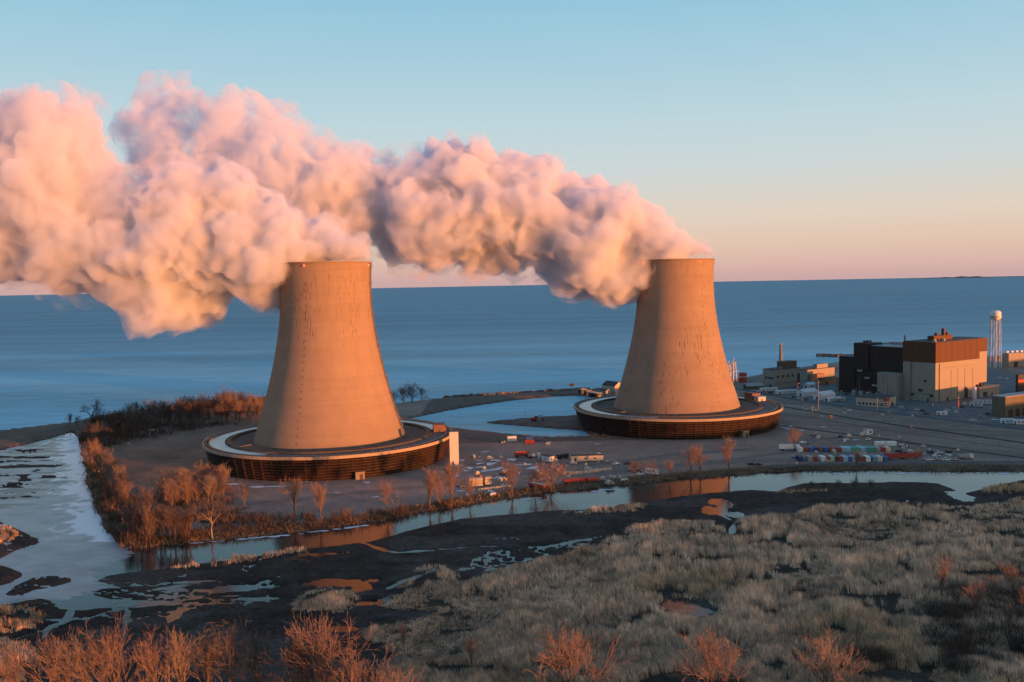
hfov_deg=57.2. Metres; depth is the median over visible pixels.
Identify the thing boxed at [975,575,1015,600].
bare tree
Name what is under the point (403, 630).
bare tree
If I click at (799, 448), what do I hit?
shipping container
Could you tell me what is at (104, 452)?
bare tree
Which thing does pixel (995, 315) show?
water tower
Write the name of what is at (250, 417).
bare tree
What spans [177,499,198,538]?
bare tree
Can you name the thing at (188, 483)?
bare tree
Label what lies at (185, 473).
bare tree
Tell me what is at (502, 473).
scrap pile
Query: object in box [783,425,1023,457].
ditch
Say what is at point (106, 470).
bare tree
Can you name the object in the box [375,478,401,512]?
bare tree
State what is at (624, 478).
scrap pile
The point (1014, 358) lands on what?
warehouse
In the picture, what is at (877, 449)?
shipping container
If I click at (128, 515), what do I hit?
bare tree
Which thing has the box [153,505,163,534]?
bare tree
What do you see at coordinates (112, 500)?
bare tree
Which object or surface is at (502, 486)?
barrier
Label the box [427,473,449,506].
bare tree
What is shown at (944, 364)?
reactor building
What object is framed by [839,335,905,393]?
turbine hall
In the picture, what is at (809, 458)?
shipping container
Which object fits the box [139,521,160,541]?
bare tree
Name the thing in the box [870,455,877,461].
shipping container
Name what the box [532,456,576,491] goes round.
bare tree
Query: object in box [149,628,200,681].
bare tree
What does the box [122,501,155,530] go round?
bare tree
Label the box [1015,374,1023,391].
control building
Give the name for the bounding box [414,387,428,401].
bare tree
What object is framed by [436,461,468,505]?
bare tree
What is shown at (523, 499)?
canal ice
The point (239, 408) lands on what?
bare tree
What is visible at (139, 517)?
bare tree
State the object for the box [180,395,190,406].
bare tree
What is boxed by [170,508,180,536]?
bare tree
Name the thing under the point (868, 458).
shipping container
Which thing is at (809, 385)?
shed
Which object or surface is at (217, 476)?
bare tree
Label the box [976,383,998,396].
building
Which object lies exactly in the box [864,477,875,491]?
bare tree
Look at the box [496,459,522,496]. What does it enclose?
bare tree
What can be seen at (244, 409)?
bare tree
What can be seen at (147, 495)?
bare tree
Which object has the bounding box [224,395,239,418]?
bare tree
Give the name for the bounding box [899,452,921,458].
cargo trailer
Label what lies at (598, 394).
intake bay
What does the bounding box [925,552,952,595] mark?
bare tree
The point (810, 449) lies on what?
shipping container
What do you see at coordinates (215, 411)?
bare tree
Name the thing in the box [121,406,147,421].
bare tree
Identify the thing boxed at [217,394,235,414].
bare tree
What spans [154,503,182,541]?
bare tree
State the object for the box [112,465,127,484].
bare tree
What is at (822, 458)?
shipping container
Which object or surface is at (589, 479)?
cargo trailer
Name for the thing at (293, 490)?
bare tree
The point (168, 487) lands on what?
bare tree
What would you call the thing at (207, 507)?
bare tree
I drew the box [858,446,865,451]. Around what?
shipping container
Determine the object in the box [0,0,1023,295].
sky
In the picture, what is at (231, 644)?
bare tree
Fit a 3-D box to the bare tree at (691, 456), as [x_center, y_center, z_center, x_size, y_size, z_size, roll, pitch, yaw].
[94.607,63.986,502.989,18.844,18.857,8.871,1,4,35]
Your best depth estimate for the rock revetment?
892.89 m
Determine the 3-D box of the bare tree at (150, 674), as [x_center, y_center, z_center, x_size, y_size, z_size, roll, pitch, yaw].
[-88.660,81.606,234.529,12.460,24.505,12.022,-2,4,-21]
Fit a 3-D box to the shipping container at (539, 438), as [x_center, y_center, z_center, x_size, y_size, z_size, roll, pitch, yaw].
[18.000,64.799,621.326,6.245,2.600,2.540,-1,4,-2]
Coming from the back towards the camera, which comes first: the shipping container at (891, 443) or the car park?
the car park
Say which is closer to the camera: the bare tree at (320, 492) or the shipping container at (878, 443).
the bare tree at (320, 492)
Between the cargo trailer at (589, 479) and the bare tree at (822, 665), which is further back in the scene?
the cargo trailer at (589, 479)
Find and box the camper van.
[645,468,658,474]
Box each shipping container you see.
[525,439,534,443]
[535,437,543,440]
[796,446,802,451]
[796,455,802,461]
[801,446,807,451]
[805,455,812,461]
[806,446,813,451]
[810,455,817,461]
[816,446,822,451]
[818,455,825,461]
[821,446,827,451]
[828,455,834,461]
[845,455,852,461]
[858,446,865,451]
[863,455,870,461]
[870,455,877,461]
[872,446,880,451]
[874,441,885,445]
[875,455,882,461]
[878,446,885,451]
[880,455,887,461]
[883,446,890,451]
[885,441,896,445]
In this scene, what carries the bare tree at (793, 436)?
on the ground at (144, 459)
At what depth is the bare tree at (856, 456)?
514.45 m
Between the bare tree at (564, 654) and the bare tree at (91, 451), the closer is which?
the bare tree at (564, 654)
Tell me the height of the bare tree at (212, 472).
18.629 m
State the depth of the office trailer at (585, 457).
545.45 m
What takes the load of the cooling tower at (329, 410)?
on the ground at (144, 459)
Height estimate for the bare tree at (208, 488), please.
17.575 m
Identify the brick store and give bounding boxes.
[817,376,835,384]
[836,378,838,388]
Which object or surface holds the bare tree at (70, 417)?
on the ground at (144, 459)
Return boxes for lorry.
[527,452,540,457]
[556,453,568,458]
[958,454,973,459]
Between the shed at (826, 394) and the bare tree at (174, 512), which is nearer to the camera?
the bare tree at (174, 512)
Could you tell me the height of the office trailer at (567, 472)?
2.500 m
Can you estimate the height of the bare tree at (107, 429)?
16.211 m
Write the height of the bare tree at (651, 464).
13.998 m
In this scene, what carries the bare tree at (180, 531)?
on the ground at (144, 459)
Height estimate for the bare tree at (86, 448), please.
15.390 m
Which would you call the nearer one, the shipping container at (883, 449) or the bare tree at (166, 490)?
the bare tree at (166, 490)
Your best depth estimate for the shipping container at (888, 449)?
558.43 m
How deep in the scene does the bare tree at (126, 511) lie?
409.63 m
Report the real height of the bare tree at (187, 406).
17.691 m
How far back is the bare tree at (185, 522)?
393.93 m
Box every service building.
[763,360,800,387]
[800,363,834,380]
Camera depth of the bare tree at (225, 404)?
743.40 m
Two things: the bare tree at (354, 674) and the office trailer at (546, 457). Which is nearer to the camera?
the bare tree at (354, 674)
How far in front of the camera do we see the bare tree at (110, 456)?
511.71 m
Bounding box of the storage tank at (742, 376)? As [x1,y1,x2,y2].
[739,372,746,381]
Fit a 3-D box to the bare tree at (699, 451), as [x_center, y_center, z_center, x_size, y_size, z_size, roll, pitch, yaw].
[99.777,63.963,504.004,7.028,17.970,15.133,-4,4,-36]
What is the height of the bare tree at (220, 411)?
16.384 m
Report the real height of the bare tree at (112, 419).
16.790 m
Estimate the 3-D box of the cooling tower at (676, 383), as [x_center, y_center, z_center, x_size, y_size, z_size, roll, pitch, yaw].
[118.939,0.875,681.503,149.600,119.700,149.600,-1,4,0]
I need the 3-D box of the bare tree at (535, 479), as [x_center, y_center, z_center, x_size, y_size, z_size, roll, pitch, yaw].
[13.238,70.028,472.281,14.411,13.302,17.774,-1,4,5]
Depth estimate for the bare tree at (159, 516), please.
393.58 m
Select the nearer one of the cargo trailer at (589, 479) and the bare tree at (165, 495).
the bare tree at (165, 495)
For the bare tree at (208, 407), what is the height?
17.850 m
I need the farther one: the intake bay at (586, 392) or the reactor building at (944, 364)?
the intake bay at (586, 392)
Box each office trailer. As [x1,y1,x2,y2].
[540,454,553,462]
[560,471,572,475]
[571,454,602,461]
[760,387,777,391]
[775,389,796,394]
[835,397,845,400]
[937,411,947,415]
[970,402,982,406]
[972,399,991,403]
[1000,418,1014,423]
[1012,419,1023,424]
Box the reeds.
[0,481,1023,681]
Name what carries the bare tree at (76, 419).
on the ground at (144, 459)
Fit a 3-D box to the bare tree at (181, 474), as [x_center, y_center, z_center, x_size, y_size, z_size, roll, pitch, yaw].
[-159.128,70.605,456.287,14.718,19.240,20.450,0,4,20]
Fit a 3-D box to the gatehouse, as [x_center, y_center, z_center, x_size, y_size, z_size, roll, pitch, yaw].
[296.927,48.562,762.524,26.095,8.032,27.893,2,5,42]
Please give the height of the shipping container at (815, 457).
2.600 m
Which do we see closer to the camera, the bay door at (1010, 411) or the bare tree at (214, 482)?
the bare tree at (214, 482)
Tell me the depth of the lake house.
885.95 m
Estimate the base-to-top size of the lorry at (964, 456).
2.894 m
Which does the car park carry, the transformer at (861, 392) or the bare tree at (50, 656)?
the transformer at (861, 392)
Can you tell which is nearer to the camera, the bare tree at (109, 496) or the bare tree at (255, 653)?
the bare tree at (255, 653)
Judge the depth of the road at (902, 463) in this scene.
523.07 m
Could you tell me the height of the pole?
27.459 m
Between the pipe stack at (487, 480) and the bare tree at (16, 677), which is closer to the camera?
the bare tree at (16, 677)
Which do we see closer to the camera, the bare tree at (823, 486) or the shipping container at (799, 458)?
the bare tree at (823, 486)
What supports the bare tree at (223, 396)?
on the ground at (144, 459)
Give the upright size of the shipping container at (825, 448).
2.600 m
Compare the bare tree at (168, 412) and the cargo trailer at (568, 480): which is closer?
the cargo trailer at (568, 480)
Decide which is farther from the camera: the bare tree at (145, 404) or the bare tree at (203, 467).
the bare tree at (145, 404)
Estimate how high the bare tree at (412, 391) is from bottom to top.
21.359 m
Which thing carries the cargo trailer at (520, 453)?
on the ground at (144, 459)
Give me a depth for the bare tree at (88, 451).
556.76 m
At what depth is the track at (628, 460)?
550.83 m
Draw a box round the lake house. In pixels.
[602,381,619,392]
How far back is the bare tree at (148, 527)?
390.02 m
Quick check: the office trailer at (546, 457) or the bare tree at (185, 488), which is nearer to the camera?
the bare tree at (185, 488)
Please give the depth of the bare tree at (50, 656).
230.03 m
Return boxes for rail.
[785,406,1017,441]
[788,407,1021,442]
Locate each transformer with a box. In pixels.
[851,388,857,394]
[858,389,864,395]
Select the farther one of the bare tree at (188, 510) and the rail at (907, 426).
the rail at (907, 426)
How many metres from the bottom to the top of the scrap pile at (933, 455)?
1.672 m
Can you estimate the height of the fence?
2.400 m
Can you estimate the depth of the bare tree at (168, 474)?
465.45 m
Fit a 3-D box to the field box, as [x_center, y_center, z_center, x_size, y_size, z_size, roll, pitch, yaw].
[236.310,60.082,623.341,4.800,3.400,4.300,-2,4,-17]
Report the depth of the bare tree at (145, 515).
389.48 m
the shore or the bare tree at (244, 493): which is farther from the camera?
the shore
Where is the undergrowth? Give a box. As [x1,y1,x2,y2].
[77,417,1023,681]
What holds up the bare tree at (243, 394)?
on the ground at (144, 459)
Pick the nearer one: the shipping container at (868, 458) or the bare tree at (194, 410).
the shipping container at (868, 458)
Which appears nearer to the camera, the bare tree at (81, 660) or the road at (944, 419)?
the bare tree at (81, 660)
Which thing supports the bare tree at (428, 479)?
on the ground at (144, 459)
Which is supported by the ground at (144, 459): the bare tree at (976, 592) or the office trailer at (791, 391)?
the bare tree at (976, 592)
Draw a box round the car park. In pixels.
[741,367,1023,427]
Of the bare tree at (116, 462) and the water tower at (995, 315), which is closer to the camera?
the bare tree at (116, 462)
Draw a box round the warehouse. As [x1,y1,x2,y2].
[1003,350,1023,366]
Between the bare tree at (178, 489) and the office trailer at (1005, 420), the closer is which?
the bare tree at (178, 489)
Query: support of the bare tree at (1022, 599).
on the ground at (144, 459)
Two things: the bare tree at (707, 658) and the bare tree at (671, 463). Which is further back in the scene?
the bare tree at (671, 463)
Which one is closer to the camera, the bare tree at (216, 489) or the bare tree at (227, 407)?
the bare tree at (216, 489)
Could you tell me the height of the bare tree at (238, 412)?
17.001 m
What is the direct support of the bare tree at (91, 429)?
on the ground at (144, 459)
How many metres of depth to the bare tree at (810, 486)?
458.35 m
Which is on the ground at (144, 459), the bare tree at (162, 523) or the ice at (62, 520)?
the bare tree at (162, 523)
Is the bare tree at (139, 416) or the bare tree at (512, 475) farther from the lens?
the bare tree at (139, 416)
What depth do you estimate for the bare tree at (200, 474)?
466.68 m
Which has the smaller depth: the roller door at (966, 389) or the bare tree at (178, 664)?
the bare tree at (178, 664)
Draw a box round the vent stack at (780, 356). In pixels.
[778,343,782,360]
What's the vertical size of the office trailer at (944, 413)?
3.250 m
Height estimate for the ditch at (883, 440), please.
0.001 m
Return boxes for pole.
[817,380,818,415]
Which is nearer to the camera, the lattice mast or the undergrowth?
the undergrowth
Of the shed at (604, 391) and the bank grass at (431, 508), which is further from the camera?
the shed at (604, 391)
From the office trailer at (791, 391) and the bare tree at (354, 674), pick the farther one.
the office trailer at (791, 391)
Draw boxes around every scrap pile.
[480,491,495,495]
[496,471,509,474]
[619,476,633,480]
[928,453,940,458]
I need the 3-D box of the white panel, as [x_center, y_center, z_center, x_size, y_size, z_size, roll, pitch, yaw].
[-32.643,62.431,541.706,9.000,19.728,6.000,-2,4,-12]
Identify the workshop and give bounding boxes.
[991,391,1023,417]
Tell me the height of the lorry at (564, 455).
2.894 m
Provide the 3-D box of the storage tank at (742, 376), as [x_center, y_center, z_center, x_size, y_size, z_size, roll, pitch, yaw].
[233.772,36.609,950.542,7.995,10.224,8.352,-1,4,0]
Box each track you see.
[463,448,751,465]
[596,436,822,474]
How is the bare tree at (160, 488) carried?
on the ground at (144, 459)
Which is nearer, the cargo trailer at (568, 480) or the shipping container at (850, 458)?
the cargo trailer at (568, 480)
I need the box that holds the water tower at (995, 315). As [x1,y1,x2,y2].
[989,310,1002,367]
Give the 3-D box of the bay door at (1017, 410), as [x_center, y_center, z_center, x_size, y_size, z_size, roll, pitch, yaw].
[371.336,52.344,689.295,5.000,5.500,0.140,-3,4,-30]
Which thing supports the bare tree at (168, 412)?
on the ground at (144, 459)
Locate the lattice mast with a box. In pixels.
[731,361,737,392]
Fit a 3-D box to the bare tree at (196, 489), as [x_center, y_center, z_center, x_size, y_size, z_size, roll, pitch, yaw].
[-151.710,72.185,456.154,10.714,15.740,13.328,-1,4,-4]
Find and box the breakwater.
[816,353,853,356]
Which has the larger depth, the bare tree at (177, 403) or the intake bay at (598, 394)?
the intake bay at (598, 394)
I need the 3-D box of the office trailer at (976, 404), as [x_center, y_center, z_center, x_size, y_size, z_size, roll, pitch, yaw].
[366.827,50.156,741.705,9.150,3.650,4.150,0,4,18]
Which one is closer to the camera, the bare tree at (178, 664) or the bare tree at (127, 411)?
the bare tree at (178, 664)
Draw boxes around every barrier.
[478,485,510,489]
[564,467,611,475]
[616,472,644,477]
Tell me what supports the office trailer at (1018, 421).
on the car park
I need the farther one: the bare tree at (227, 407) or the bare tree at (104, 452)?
the bare tree at (227, 407)
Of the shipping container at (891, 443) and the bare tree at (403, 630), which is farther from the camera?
the shipping container at (891, 443)
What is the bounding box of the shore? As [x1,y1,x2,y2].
[914,276,1023,278]
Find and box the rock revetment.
[443,387,589,397]
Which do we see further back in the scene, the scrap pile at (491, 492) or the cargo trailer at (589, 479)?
the cargo trailer at (589, 479)
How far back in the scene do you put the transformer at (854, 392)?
829.94 m
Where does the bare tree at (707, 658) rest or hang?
on the ground at (144, 459)
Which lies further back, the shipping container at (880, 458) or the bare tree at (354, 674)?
the shipping container at (880, 458)
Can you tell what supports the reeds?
on the ground at (144, 459)
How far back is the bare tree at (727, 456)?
508.29 m
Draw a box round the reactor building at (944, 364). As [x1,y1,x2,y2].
[877,328,987,401]
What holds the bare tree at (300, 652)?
on the ground at (144, 459)
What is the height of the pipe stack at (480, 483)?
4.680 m
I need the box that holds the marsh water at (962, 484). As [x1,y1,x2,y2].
[0,433,1023,673]
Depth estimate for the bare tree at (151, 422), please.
679.06 m
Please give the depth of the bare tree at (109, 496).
444.38 m
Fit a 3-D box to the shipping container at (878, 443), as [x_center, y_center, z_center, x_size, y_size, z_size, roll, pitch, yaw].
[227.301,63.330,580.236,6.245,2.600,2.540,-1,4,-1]
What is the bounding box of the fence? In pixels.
[772,392,1023,426]
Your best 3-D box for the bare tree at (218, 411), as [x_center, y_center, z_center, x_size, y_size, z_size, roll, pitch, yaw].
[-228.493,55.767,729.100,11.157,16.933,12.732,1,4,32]
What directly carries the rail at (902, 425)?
on the railway bed
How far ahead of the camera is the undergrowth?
310.47 m
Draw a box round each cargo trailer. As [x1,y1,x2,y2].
[514,450,529,457]
[528,482,546,488]
[563,477,585,483]
[586,477,597,482]
[779,444,799,450]
[884,452,907,459]
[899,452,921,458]
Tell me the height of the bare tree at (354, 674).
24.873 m
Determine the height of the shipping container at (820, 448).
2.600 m
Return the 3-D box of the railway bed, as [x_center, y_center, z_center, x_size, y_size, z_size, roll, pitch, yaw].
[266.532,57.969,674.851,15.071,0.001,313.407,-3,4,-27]
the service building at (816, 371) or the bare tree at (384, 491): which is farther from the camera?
the service building at (816, 371)
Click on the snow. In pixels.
(500, 468)
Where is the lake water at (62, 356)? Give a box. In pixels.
[0,276,1023,436]
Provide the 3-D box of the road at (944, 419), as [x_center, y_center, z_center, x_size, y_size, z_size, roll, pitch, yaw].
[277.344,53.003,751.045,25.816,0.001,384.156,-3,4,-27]
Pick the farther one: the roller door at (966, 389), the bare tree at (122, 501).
the roller door at (966, 389)
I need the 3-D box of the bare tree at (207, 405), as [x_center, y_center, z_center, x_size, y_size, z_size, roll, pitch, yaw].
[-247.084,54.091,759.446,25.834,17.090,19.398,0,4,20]
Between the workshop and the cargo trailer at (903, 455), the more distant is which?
the workshop
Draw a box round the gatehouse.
[856,393,895,407]
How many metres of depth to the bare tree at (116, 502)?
437.93 m
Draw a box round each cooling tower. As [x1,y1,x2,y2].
[202,261,452,480]
[574,258,782,439]
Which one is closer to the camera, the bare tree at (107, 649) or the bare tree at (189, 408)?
the bare tree at (107, 649)
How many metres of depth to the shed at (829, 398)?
790.21 m
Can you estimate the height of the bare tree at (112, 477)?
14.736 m
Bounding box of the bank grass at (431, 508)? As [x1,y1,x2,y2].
[79,433,1023,547]
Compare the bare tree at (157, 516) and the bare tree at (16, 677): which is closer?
the bare tree at (16, 677)
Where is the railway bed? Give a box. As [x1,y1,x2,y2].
[783,406,1023,442]
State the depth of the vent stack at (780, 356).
998.93 m
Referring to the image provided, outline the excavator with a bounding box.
[531,415,543,420]
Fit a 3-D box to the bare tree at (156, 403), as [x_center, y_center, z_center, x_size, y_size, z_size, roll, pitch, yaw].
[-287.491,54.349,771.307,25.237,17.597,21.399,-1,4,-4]
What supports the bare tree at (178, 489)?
on the ground at (144, 459)
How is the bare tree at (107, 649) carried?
on the ground at (144, 459)
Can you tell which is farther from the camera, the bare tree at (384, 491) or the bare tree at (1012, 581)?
the bare tree at (384, 491)
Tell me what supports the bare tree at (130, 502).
on the ground at (144, 459)
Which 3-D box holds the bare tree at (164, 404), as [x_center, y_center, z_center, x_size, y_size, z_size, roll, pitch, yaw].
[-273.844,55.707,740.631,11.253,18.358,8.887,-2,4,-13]
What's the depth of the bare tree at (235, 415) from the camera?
740.23 m
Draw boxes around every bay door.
[1008,409,1012,416]
[1016,408,1019,415]
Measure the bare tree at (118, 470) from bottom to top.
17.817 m
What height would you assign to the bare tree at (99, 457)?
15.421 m
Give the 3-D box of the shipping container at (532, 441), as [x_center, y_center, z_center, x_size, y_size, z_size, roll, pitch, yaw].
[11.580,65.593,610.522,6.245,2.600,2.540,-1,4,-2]
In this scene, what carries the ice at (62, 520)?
on the marsh water at (962, 484)
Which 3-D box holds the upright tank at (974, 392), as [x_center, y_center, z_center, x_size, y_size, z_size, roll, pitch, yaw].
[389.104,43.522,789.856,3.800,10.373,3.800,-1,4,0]
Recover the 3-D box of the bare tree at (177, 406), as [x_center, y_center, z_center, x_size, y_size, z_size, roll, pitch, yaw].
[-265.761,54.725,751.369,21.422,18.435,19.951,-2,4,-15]
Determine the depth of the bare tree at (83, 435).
646.96 m
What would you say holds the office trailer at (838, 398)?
on the car park
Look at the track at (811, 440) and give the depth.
544.31 m
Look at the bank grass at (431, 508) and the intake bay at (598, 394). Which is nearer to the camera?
the bank grass at (431, 508)
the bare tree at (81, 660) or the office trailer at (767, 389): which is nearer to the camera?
the bare tree at (81, 660)
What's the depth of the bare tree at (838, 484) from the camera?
460.54 m
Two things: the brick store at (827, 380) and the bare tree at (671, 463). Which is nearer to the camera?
the bare tree at (671, 463)
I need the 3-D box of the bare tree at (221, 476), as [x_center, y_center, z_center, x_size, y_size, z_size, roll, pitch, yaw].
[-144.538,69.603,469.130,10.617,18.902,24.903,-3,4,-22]
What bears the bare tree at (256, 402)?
on the ground at (144, 459)
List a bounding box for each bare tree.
[0,628,111,681]
[0,648,38,681]
[31,627,133,681]
[56,610,156,681]
[64,412,72,423]
[71,416,81,427]
[75,430,90,443]
[77,443,101,464]
[78,398,106,425]
[78,444,92,463]
[83,422,100,438]
[84,425,108,441]
[85,438,102,458]
[90,445,105,475]
[91,452,107,476]
[93,420,106,441]
[94,410,104,421]
[95,447,113,474]
[97,454,118,481]
[98,422,115,440]
[99,457,114,486]
[102,478,118,509]
[102,484,122,509]
[103,412,118,431]
[103,457,122,473]
[105,464,132,493]
[106,490,125,514]
[107,469,126,486]
[109,483,124,514]
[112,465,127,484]
[113,410,132,427]
[114,470,131,494]
[115,487,127,523]
[117,497,142,527]
[118,479,135,501]
[119,500,133,526]
[120,504,139,533]
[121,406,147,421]
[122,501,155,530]
[124,407,132,418]
[125,484,156,508]
[132,622,182,681]
[133,508,143,535]
[135,398,157,411]
[136,409,143,428]
[136,505,155,543]
[137,502,165,534]
[139,515,159,542]
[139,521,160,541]
[147,412,155,434]
[149,402,169,419]
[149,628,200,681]
[150,476,181,505]
[153,398,166,407]
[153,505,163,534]
[154,469,177,495]
[154,478,170,506]
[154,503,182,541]
[155,507,170,535]
[156,469,175,481]
[158,401,170,422]
[161,407,174,418]
[162,478,179,508]
[163,468,200,502]
[163,483,181,507]
[164,510,190,541]
[167,397,182,410]
[167,398,189,417]
[168,476,191,505]
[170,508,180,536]
[175,467,200,496]
[175,516,190,538]
[176,512,192,536]
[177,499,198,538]
[179,474,197,507]
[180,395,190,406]
[180,473,193,503]
[181,400,199,414]
[181,617,256,681]
[181,629,219,681]
[182,406,208,422]
[183,402,202,419]
[187,397,214,419]
[189,475,209,505]
[189,490,234,537]
[191,467,204,497]
[192,460,214,495]
[198,399,218,417]
[198,472,216,506]
[202,478,237,503]
[203,400,216,419]
[203,472,219,503]
[205,460,230,495]
[209,465,223,497]
[211,399,234,417]
[212,406,217,422]
[214,382,228,415]
[214,466,233,497]
[215,404,223,421]
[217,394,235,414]
[218,403,232,420]
[218,406,224,421]
[219,626,281,681]
[223,403,246,420]
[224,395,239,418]
[230,403,246,421]
[231,627,366,681]
[233,400,242,420]
[236,482,254,507]
[238,390,247,407]
[240,401,252,418]
[242,408,258,421]
[245,394,254,418]
[252,394,262,418]
[277,477,303,512]
[279,609,379,681]
[304,481,326,520]
[310,636,424,681]
[368,658,426,681]
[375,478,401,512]
[394,622,410,646]
[396,387,410,402]
[401,381,424,401]
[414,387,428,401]
[419,466,440,507]
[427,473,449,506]
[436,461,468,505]
[457,474,479,502]
[464,636,480,667]
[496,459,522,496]
[506,622,641,681]
[526,468,552,492]
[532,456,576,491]
[627,456,643,481]
[637,458,660,479]
[662,459,673,478]
[666,627,757,681]
[674,445,700,477]
[686,444,709,475]
[716,436,736,473]
[786,427,802,451]
[787,623,872,681]
[808,480,815,493]
[820,481,826,494]
[834,479,841,490]
[852,450,860,466]
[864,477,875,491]
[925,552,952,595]
[955,578,989,616]
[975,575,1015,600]
[996,561,1023,594]
[998,602,1020,630]
[1018,586,1023,610]
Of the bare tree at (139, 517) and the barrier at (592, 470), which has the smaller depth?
the bare tree at (139, 517)
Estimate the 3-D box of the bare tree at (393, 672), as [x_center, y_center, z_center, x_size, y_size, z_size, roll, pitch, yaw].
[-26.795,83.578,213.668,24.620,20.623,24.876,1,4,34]
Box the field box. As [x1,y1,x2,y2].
[863,428,872,434]
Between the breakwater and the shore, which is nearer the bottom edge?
the breakwater
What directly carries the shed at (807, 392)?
on the car park
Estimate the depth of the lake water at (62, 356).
1909.90 m
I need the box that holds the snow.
[125,424,858,496]
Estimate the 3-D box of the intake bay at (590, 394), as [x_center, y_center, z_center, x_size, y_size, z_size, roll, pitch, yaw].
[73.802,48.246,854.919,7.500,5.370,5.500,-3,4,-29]
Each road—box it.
[735,388,1023,429]
[770,461,1023,468]
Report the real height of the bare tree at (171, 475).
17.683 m
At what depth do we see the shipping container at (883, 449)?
558.74 m
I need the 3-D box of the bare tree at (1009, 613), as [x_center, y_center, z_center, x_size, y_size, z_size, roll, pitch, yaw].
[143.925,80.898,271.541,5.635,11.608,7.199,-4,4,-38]
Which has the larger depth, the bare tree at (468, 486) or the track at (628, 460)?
the track at (628, 460)
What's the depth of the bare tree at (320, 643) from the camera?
225.11 m
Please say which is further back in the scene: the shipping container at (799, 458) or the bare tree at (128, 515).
the shipping container at (799, 458)
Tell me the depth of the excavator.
708.82 m
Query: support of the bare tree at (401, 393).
on the ground at (144, 459)
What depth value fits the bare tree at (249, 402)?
747.11 m
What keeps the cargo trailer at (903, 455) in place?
on the ground at (144, 459)
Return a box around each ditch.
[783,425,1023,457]
[799,437,964,452]
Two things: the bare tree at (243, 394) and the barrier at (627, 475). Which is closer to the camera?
the barrier at (627, 475)
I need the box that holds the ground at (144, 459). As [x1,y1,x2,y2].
[0,355,1023,681]
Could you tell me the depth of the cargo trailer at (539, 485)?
479.07 m
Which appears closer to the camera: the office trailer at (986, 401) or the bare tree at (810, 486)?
the bare tree at (810, 486)
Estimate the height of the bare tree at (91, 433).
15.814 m
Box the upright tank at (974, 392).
[972,387,976,398]
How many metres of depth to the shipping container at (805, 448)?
563.51 m
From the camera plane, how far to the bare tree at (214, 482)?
454.39 m
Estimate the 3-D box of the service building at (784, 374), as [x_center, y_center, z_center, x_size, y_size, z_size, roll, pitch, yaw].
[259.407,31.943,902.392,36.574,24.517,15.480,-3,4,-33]
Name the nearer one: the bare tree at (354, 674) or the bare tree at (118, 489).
the bare tree at (354, 674)
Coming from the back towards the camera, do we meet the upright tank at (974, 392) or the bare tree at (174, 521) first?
the upright tank at (974, 392)
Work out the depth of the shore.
26187.18 m
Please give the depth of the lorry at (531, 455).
560.33 m
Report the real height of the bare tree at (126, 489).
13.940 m
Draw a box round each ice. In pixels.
[0,435,133,603]
[181,472,1015,544]
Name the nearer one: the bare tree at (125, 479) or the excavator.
the bare tree at (125, 479)
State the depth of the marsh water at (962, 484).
397.42 m
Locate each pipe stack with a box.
[469,477,482,486]
[483,476,491,485]
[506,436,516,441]
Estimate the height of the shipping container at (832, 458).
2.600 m
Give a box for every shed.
[599,388,610,393]
[743,383,763,389]
[796,388,817,396]
[803,382,815,387]
[813,390,835,399]
[824,396,839,401]
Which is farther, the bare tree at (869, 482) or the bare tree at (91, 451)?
the bare tree at (91, 451)
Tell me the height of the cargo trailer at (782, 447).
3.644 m
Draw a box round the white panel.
[448,432,463,466]
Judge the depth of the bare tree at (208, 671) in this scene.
235.10 m
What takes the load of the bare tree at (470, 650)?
on the ground at (144, 459)
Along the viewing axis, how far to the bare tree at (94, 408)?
726.23 m
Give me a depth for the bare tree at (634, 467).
492.24 m
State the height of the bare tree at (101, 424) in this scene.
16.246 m
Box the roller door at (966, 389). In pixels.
[964,388,967,397]
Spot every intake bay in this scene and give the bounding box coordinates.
[578,388,586,393]
[584,390,591,395]
[588,392,597,396]
[594,392,601,396]
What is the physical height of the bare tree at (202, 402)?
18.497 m
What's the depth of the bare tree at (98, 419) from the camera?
710.62 m
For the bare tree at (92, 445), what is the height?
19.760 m
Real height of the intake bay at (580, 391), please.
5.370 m
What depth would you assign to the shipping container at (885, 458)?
530.12 m
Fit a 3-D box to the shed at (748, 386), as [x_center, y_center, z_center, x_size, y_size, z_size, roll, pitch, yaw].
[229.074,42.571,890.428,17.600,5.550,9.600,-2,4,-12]

